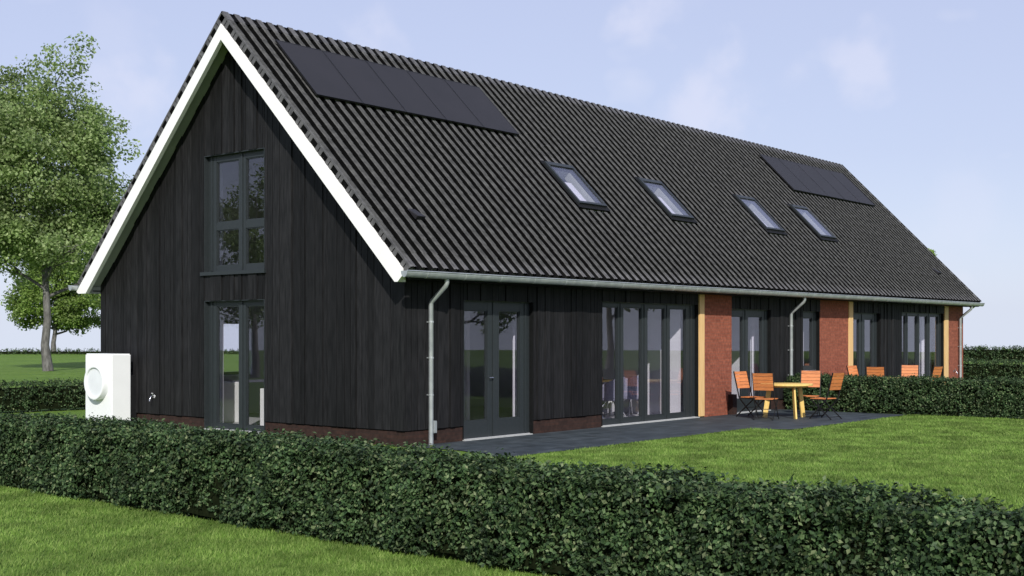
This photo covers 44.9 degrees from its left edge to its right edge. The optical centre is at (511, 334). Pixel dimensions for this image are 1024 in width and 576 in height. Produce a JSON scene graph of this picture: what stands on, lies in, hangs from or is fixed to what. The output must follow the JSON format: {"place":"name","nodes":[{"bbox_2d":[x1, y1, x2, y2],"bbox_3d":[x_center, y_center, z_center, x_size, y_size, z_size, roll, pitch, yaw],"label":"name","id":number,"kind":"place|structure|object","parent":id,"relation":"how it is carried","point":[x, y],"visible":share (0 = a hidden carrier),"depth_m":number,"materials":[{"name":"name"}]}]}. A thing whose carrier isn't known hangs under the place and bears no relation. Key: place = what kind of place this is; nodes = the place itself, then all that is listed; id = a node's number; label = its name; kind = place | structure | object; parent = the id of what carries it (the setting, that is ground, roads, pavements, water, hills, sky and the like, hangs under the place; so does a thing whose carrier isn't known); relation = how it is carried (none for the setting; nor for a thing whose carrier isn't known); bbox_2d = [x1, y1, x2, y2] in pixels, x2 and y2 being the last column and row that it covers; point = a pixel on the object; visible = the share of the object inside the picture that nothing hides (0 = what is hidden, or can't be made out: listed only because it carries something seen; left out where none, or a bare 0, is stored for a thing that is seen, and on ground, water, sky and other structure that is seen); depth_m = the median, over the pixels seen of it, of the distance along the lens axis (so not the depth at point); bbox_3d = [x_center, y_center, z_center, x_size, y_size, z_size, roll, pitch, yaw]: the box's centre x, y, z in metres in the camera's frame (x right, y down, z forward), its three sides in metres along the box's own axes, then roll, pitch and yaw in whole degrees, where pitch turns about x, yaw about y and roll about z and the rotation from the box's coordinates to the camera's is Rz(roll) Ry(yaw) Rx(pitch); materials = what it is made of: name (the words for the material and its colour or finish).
{"place":"outdoors","nodes":[
{"label":"outdoors","id":0,"kind":"place"},
{"bbox_2d":[0,354,1023,575],"bbox_3d":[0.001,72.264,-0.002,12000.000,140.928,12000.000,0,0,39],"label":"ground","id":1,"kind":"structure","parent":0,"point":[20,367],"depth_m":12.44,"materials":[{"name":"green plant"}]},
{"bbox_2d":[0,377,85,412],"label":"hedge","id":2,"kind":"object","parent":1,"relation":"on","point":[55,394],"visible":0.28,"depth_m":28.80,"materials":[{"name":"green plant"}]},
{"bbox_2d":[0,252,100,350],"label":"meadow tree","id":3,"kind":"object","parent":1,"relation":"on","point":[68,313],"visible":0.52,"depth_m":115.24,"materials":[{"name":"green plant"}]},
{"bbox_2d":[0,31,143,370],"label":"meadow tree","id":4,"kind":"object","parent":1,"relation":"on","point":[49,232],"visible":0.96,"depth_m":58.51,"materials":[{"name":"green plant"}]},
{"bbox_2d":[81,223,104,308],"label":"meadow tree","id":5,"kind":"object","parent":1,"relation":"on","point":[97,304],"visible":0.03,"depth_m":105.47,"materials":[{"name":"green plant"}]},
{"bbox_2d":[84,353,135,421],"bbox_3d":[-7.934,1.090,24.333,0.920,1.420,0.710,0,0,39],"label":"heat pump","id":6,"kind":"object","parent":1,"relation":"on","point":[110,384],"visible":0.98,"depth_m":24.06,"materials":[{"name":"white metal"}]},
{"bbox_2d":[0,347,238,354],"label":"hedge","id":7,"kind":"object","parent":1,"relation":"on","point":[6,351],"visible":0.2,"depth_m":110.44,"materials":[{"name":"green plant"}]},
{"bbox_2d":[0,410,1023,575],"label":"hedge","id":8,"kind":"object","parent":1,"relation":"on","point":[593,519],"visible":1,"depth_m":9.28,"materials":[{"name":"green plant"}]},
{"bbox_2d":[68,11,984,446],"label":"barn house","id":9,"kind":"structure","parent":1,"relation":"on","point":[406,239],"depth_m":23.62,"materials":[{"name":"paint"}]},
{"bbox_2d":[220,164,222,264],"bbox_3d":[-5.509,-2.100,23.331,0.140,2.200,0.079,0,0,39],"label":"curtain","id":10,"kind":"object","parent":9,"relation":"hanging from","point":[221,212],"visible":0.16,"depth_m":23.30,"materials":[{"name":"fabric"}]},
{"bbox_2d":[220,307,223,422],"bbox_3d":[-5.532,0.535,23.350,0.240,2.370,0.079,0,0,39],"label":"curtain","id":11,"kind":"object","parent":9,"relation":"hanging from","point":[221,364],"visible":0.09,"depth_m":23.31,"materials":[{"name":"fabric"}]},
{"bbox_2d":[224,381,238,422],"bbox_3d":[-5.938,1.355,24.589,0.500,0.800,1.000,0,0,39],"label":"sideboard","id":12,"kind":"object","parent":9,"relation":"on","point":[231,401],"visible":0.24,"depth_m":24.63,"materials":[{"name":"white paint"}]},
{"bbox_2d":[224,321,238,374],"bbox_3d":[-6.268,0.300,27.488,0.070,1.200,0.940,0,0,39],"label":"window","id":13,"kind":"structure","parent":9,"relation":"in","point":[225,322],"depth_m":27.50,"materials":[{"name":"paint"}]},
{"bbox_2d":[200,150,265,275],"bbox_3d":[-5.014,-2.192,22.477,1.850,2.215,0.210,0,0,39],"label":"window","id":14,"kind":"structure","parent":9,"relation":"in","point":[244,223],"depth_m":22.52,"materials":[{"name":"paint"}]},
{"bbox_2d":[205,300,263,431],"bbox_3d":[-4.996,0.590,22.482,1.730,2.420,0.180,0,0,39],"label":"glass door","id":15,"kind":"structure","parent":9,"relation":"in","point":[214,307],"depth_m":22.61,"materials":[{"name":"paint"}]},
{"bbox_2d":[260,388,263,425],"bbox_3d":[-4.434,1.395,23.742,0.500,0.720,0.600,0,0,39],"label":"cabinet","id":16,"kind":"object","parent":9,"relation":"on","point":[262,406],"visible":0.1,"depth_m":23.63,"materials":[{"name":"white paint"}]},
{"bbox_2d":[463,301,532,440],"bbox_3d":[-0.262,0.615,21.511,0.200,2.370,1.890,0,0,39],"label":"double door","id":17,"kind":"structure","parent":9,"relation":"in","point":[491,425],"depth_m":21.54,"materials":[{"name":"paint"}]},
{"bbox_2d":[513,312,516,416],"bbox_3d":[0.081,0.545,22.511,0.180,2.390,0.089,0,0,39],"label":"curtain","id":18,"kind":"object","parent":9,"relation":"hanging from","point":[514,363],"visible":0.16,"depth_m":22.51,"materials":[{"name":"fabric"}]},
{"bbox_2d":[603,379,611,413],"bbox_3d":[1.320,1.375,26.650,0.840,0.760,2.000,0,0,39],"label":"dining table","id":19,"kind":"object","parent":9,"relation":"on","point":[609,402],"visible":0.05,"depth_m":27.11,"materials":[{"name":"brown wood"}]},
{"bbox_2d":[603,377,625,416],"bbox_3d":[2.104,1.323,26.078,0.561,0.857,0.600,0,0,22],"label":"tub chair","id":20,"kind":"object","parent":9,"relation":"on","point":[608,391],"visible":0.48,"depth_m":25.83,"materials":[{"name":"fabric"}]},
{"bbox_2d":[614,376,637,415],"bbox_3d":[2.566,1.323,26.719,0.600,0.857,0.561,0,0,-33],"label":"tub chair","id":21,"kind":"object","parent":9,"relation":"on","point":[631,389],"visible":0.48,"depth_m":26.47,"materials":[{"name":"fabric"}]},
{"bbox_2d":[601,302,699,426],"bbox_3d":[2.827,0.585,25.270,0.200,2.430,3.580,0,0,39],"label":"folding door","id":22,"kind":"structure","parent":9,"relation":"in","point":[688,412],"depth_m":25.46,"materials":[{"name":"paint"}]},
{"bbox_2d":[732,309,769,413],"bbox_3d":[5.458,0.615,28.472,0.200,2.370,1.870,0,0,39],"label":"double door","id":23,"kind":"structure","parent":9,"relation":"in","point":[743,314],"depth_m":28.46,"materials":[{"name":"paint"}]},
{"bbox_2d":[750,317,757,395],"bbox_3d":[5.762,0.545,29.472,0.200,2.390,0.079,0,0,39],"label":"curtain","id":24,"kind":"object","parent":9,"relation":"hanging from","point":[753,344],"visible":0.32,"depth_m":29.49,"materials":[{"name":"fabric"}]},
{"bbox_2d":[803,319,803,365],"bbox_3d":[7.288,0.125,31.299,0.160,1.550,0.118,0,0,39],"label":"curtain","id":25,"kind":"object","parent":9,"relation":"hanging from","point":[803,342],"visible":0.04,"depth_m":31.27,"materials":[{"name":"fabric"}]},
{"bbox_2d":[803,311,815,370],"bbox_3d":[7.355,0.165,30.868,0.089,1.470,0.940,0,0,39],"label":"window","id":26,"kind":"structure","parent":9,"relation":"in","point":[809,315],"depth_m":31.03,"materials":[{"name":"paint"}]},
{"bbox_2d":[853,313,876,379],"bbox_3d":[9.481,0.600,33.456,0.089,2.340,1.760,0,0,39],"label":"double door","id":27,"kind":"structure","parent":9,"relation":"in","point":[860,318],"depth_m":33.41,"materials":[{"name":"paint"}]},
{"bbox_2d":[919,317,923,382],"bbox_3d":[12.688,0.545,38.083,0.350,2.390,0.099,0,0,39],"label":"curtain","id":28,"kind":"object","parent":9,"relation":"hanging from","point":[921,345],"visible":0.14,"depth_m":38.11,"materials":[{"name":"fabric"}]},
{"bbox_2d":[902,312,940,382],"bbox_3d":[12.046,0.570,36.578,0.089,2.400,3.280,0,0,39],"label":"folding door","id":29,"kind":"structure","parent":9,"relation":"in","point":[905,315],"depth_m":36.93,"materials":[{"name":"paint"}]},
{"bbox_2d":[783,370,1023,418],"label":"hedge","id":30,"kind":"object","parent":1,"relation":"on","point":[947,396],"visible":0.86,"depth_m":27.54,"materials":[{"name":"green plant"}]},
{"bbox_2d":[963,344,1023,360],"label":"hedge","id":31,"kind":"object","parent":1,"relation":"on","point":[979,352],"visible":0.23,"depth_m":82.22,"materials":[{"name":"green plant"}]},
{"bbox_2d":[963,357,1023,380],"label":"hedge","id":32,"kind":"object","parent":1,"relation":"on","point":[986,369],"visible":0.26,"depth_m":44.94,"materials":[{"name":"green plant"}]},
{"bbox_2d":[0,0,1023,350],"label":"sky","id":33,"kind":"structure","parent":0,"point":[921,101],"materials":[{"name":"blue"}]},
{"bbox_2d":[412,409,903,456],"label":"patio","id":34,"kind":"structure","parent":0,"point":[522,445],"depth_m":22.77,"materials":[{"name":"grey concrete"}]},
{"bbox_2d":[733,371,767,417],"bbox_3d":[5.146,1.292,26.737,0.446,0.986,0.586,0,0,-40],"label":"garden chair","id":35,"kind":"object","parent":34,"relation":"on","point":[738,376],"visible":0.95,"depth_m":26.82,"materials":[{"name":"brown wood"}]},
{"bbox_2d":[752,373,778,419],"bbox_3d":[5.305,1.292,25.898,0.446,0.986,0.586,0,0,24],"label":"garden chair","id":36,"kind":"object","parent":34,"relation":"on","point":[766,380],"visible":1,"depth_m":25.70,"materials":[{"name":"brown wood"}]},
{"bbox_2d":[761,383,812,418],"bbox_3d":[5.881,1.425,26.514,1.100,0.740,1.100,0,0,39],"label":"garden table","id":37,"kind":"object","parent":34,"relation":"on","point":[798,386],"visible":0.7,"depth_m":26.54,"materials":[{"name":"yellow wood"}]},
{"bbox_2d":[797,371,820,416],"bbox_3d":[6.525,1.292,27.196,0.446,0.986,0.586,0,0,22],"label":"garden chair","id":38,"kind":"object","parent":34,"relation":"on","point":[810,375],"visible":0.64,"depth_m":27.37,"materials":[{"name":"brown wood"}]},
{"bbox_2d":[809,372,844,419],"bbox_3d":[6.636,1.292,26.081,0.446,0.986,0.586,0,0,-43],"label":"garden chair","id":39,"kind":"object","parent":34,"relation":"on","point":[836,381],"visible":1,"depth_m":25.96,"materials":[{"name":"brown wood"}]},
{"label":"patio","id":40,"kind":"structure","parent":0,"visible":0},
{"bbox_2d":[846,365,858,375],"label":"garden chair","id":41,"kind":"object","parent":40,"relation":"on","point":[854,371],"visible":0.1,"depth_m":31.86,"materials":[{"name":"brown wood"}]},
{"bbox_2d":[866,367,884,377],"bbox_3d":[9.085,1.292,30.829,0.446,0.986,0.586,0,0,24],"label":"garden chair","id":42,"kind":"object","parent":40,"relation":"on","point":[877,371],"visible":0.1,"depth_m":30.58,"materials":[{"name":"brown wood"}]},
{"bbox_2d":[901,365,918,376],"bbox_3d":[10.305,1.292,32.127,0.446,0.986,0.586,0,0,22],"label":"garden chair","id":43,"kind":"object","parent":40,"relation":"on","point":[910,368],"visible":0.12,"depth_m":32.35,"materials":[{"name":"brown wood"}]},
{"bbox_2d":[931,366,942,377],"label":"garden chair","id":44,"kind":"object","parent":40,"relation":"on","point":[935,370],"visible":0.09,"depth_m":30.81,"materials":[{"name":"brown wood"}]}
]}

